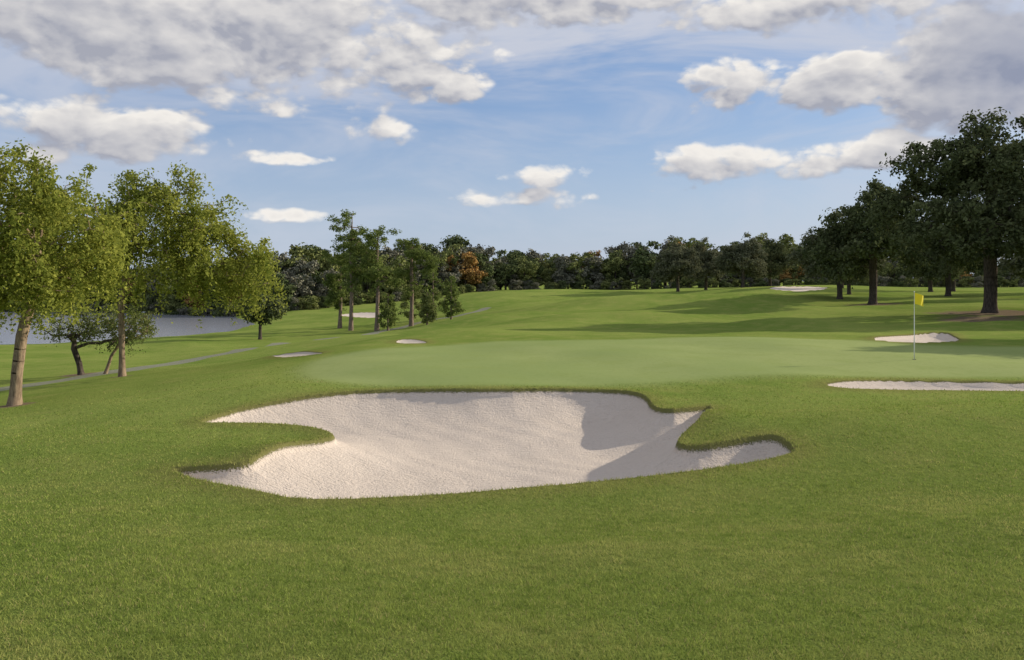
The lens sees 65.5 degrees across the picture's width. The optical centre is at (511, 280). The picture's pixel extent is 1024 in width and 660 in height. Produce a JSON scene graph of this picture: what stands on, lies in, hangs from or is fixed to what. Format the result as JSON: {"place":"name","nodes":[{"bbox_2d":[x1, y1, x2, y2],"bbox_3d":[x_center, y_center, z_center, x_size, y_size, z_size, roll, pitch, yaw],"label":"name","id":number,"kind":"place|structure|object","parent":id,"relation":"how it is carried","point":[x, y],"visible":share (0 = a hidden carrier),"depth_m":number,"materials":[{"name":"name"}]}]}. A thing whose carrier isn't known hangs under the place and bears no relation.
{"place":"outdoors","nodes":[
{"label":"outdoors","id":0,"kind":"place"},
{"bbox_2d":[0,312,254,344],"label":"lake","id":1,"kind":"structure","parent":0,"point":[182,325],"depth_m":120.89,"materials":[{"name":"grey liquid"}]},
{"bbox_2d":[0,281,1023,659],"bbox_3d":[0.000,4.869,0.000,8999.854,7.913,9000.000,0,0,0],"label":"ground","id":2,"kind":"structure","parent":0,"point":[428,437],"depth_m":14.75,"materials":[{"name":"green plant"}]},
{"bbox_2d":[0,137,142,405],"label":"elm tree","id":3,"kind":"object","parent":2,"relation":"on","point":[42,209],"visible":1,"depth_m":23.91,"materials":[{"name":"green plant"}]},
{"bbox_2d":[29,303,158,374],"bbox_3d":[-19.361,2.755,36.892,6.188,3.576,3.421,0,0,0],"label":"crape myrtle tree","id":4,"kind":"object","parent":2,"relation":"on","point":[74,337],"visible":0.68,"depth_m":36.58,"materials":[{"name":"green plant"}]},
{"bbox_2d":[99,305,159,373],"bbox_3d":[-17.488,2.774,36.273,2.597,3.267,2.833,0,0,0],"label":"young elm tree","id":5,"kind":"object","parent":2,"relation":"on","point":[146,329],"visible":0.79,"depth_m":36.19,"materials":[{"name":"green plant"}]},
{"bbox_2d":[16,160,288,376],"bbox_3d":[-14.789,-0.450,32.722,11.073,8.982,6.442,0,0,0],"label":"elm tree","id":6,"kind":"object","parent":2,"relation":"on","point":[190,233],"visible":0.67,"depth_m":32.03,"materials":[{"name":"green plant"}]},
{"bbox_2d":[238,292,286,339],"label":"oak tree","id":7,"kind":"object","parent":2,"relation":"on","point":[274,313],"visible":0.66,"depth_m":80.34,"materials":[{"name":"green plant"}]},
{"bbox_2d":[321,258,348,327],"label":"pine tree","id":8,"kind":"object","parent":2,"relation":"on","point":[335,293],"visible":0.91,"depth_m":99.05,"materials":[{"name":"green plant"}]},
{"bbox_2d":[321,209,376,330],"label":"pine tree","id":9,"kind":"object","parent":2,"relation":"on","point":[351,241],"visible":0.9,"depth_m":94.58,"materials":[{"name":"green plant"}]},
{"bbox_2d":[343,225,404,330],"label":"pine tree","id":10,"kind":"object","parent":2,"relation":"on","point":[377,269],"visible":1,"depth_m":91.61,"materials":[{"name":"green plant"}]},
{"bbox_2d":[377,292,399,330],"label":"young pine tree","id":11,"kind":"object","parent":2,"relation":"on","point":[387,306],"visible":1,"depth_m":89.63,"materials":[{"name":"green plant"}]},
{"bbox_2d":[398,276,421,319],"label":"young pine tree","id":12,"kind":"object","parent":2,"relation":"on","point":[405,304],"visible":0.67,"depth_m":102.75,"materials":[{"name":"green plant"}]},
{"bbox_2d":[391,237,440,326],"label":"pine tree","id":13,"kind":"object","parent":2,"relation":"on","point":[421,256],"visible":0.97,"depth_m":97.35,"materials":[{"name":"green plant"}]},
{"bbox_2d":[416,292,437,324],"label":"young pine tree","id":14,"kind":"object","parent":2,"relation":"on","point":[429,312],"visible":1,"depth_m":92.64,"materials":[{"name":"green plant"}]},
{"bbox_2d":[419,269,447,311],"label":"young pine tree","id":15,"kind":"object","parent":2,"relation":"on","point":[435,296],"visible":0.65,"depth_m":107.94,"materials":[{"name":"green plant"}]},
{"bbox_2d":[441,275,465,319],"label":"young pine tree","id":16,"kind":"object","parent":2,"relation":"on","point":[452,297],"visible":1,"depth_m":96.72,"materials":[{"name":"green plant"}]},
{"bbox_2d":[1,232,1023,316],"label":"distant forest","id":17,"kind":"object","parent":2,"relation":"on","point":[304,271],"visible":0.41,"depth_m":193.96,"materials":[{"name":"green plant"}]},
{"bbox_2d":[650,235,702,291],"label":"oak tree","id":18,"kind":"object","parent":2,"relation":"on","point":[678,258],"visible":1,"depth_m":139.79,"materials":[{"name":"green plant"}]},
{"bbox_2d":[688,236,724,289],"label":"oak tree","id":19,"kind":"object","parent":2,"relation":"on","point":[705,256],"visible":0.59,"depth_m":149.78,"materials":[{"name":"green plant"}]},
{"bbox_2d":[712,231,768,287],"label":"oak tree","id":20,"kind":"object","parent":2,"relation":"on","point":[742,261],"visible":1,"depth_m":134.85,"materials":[{"name":"green plant"}]},
{"bbox_2d":[748,238,799,285],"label":"oak tree","id":21,"kind":"object","parent":2,"relation":"on","point":[776,255],"visible":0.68,"depth_m":140.04,"materials":[{"name":"green plant"}]},
{"bbox_2d":[777,209,886,298],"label":"oak tree","id":22,"kind":"object","parent":2,"relation":"on","point":[794,255],"visible":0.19,"depth_m":87.92,"materials":[{"name":"green plant"}]},
{"bbox_2d":[826,262,886,294],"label":"oak tree","id":23,"kind":"object","parent":2,"relation":"on","point":[864,281],"visible":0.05,"depth_m":103.58,"materials":[{"name":"green plant"}]},
{"bbox_2d":[795,178,932,304],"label":"oak tree","id":24,"kind":"object","parent":2,"relation":"on","point":[843,234],"visible":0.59,"depth_m":74.95,"materials":[{"name":"green plant"}]},
{"bbox_2d":[913,291,922,359],"bbox_3d":[13.052,1.490,25.600,0.372,2.300,0.120,0,0,0],"label":"golf flag","id":25,"kind":"object","parent":2,"relation":"on","point":[918,299],"visible":0.86,"depth_m":25.59,"materials":[{"name":"yellow fabric"}]},
{"bbox_2d":[895,226,965,291],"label":"oak tree","id":26,"kind":"object","parent":2,"relation":"on","point":[953,276],"visible":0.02,"depth_m":116.68,"materials":[{"name":"green plant"}]},
{"bbox_2d":[857,106,1023,312],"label":"oak tree","id":27,"kind":"object","parent":2,"relation":"on","point":[974,224],"visible":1,"depth_m":53.73,"materials":[{"name":"green plant"}]},
{"bbox_2d":[904,223,983,295],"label":"oak tree","id":28,"kind":"object","parent":2,"relation":"on","point":[930,275],"visible":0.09,"depth_m":93.86,"materials":[{"name":"green plant"}]},
{"bbox_2d":[933,263,983,291],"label":"oak tree","id":29,"kind":"object","parent":2,"relation":"on","point":[953,288],"depth_m":129.77,"materials":[{"name":"green plant"}]},
{"bbox_2d":[997,254,1023,280],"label":"oak tree","id":30,"kind":"object","parent":2,"relation":"on","point":[1016,264],"visible":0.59,"depth_m":84.64,"materials":[{"name":"green plant"}]},
{"bbox_2d":[0,353,1023,659],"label":"grass","id":31,"kind":"structure","parent":0,"point":[356,609],"depth_m":6.62,"materials":[{"name":"green plant"}]},
{"bbox_2d":[0,0,1023,280],"label":"sky","id":32,"kind":"structure","parent":0,"point":[566,127],"materials":[{"name":"blue"}]}
]}

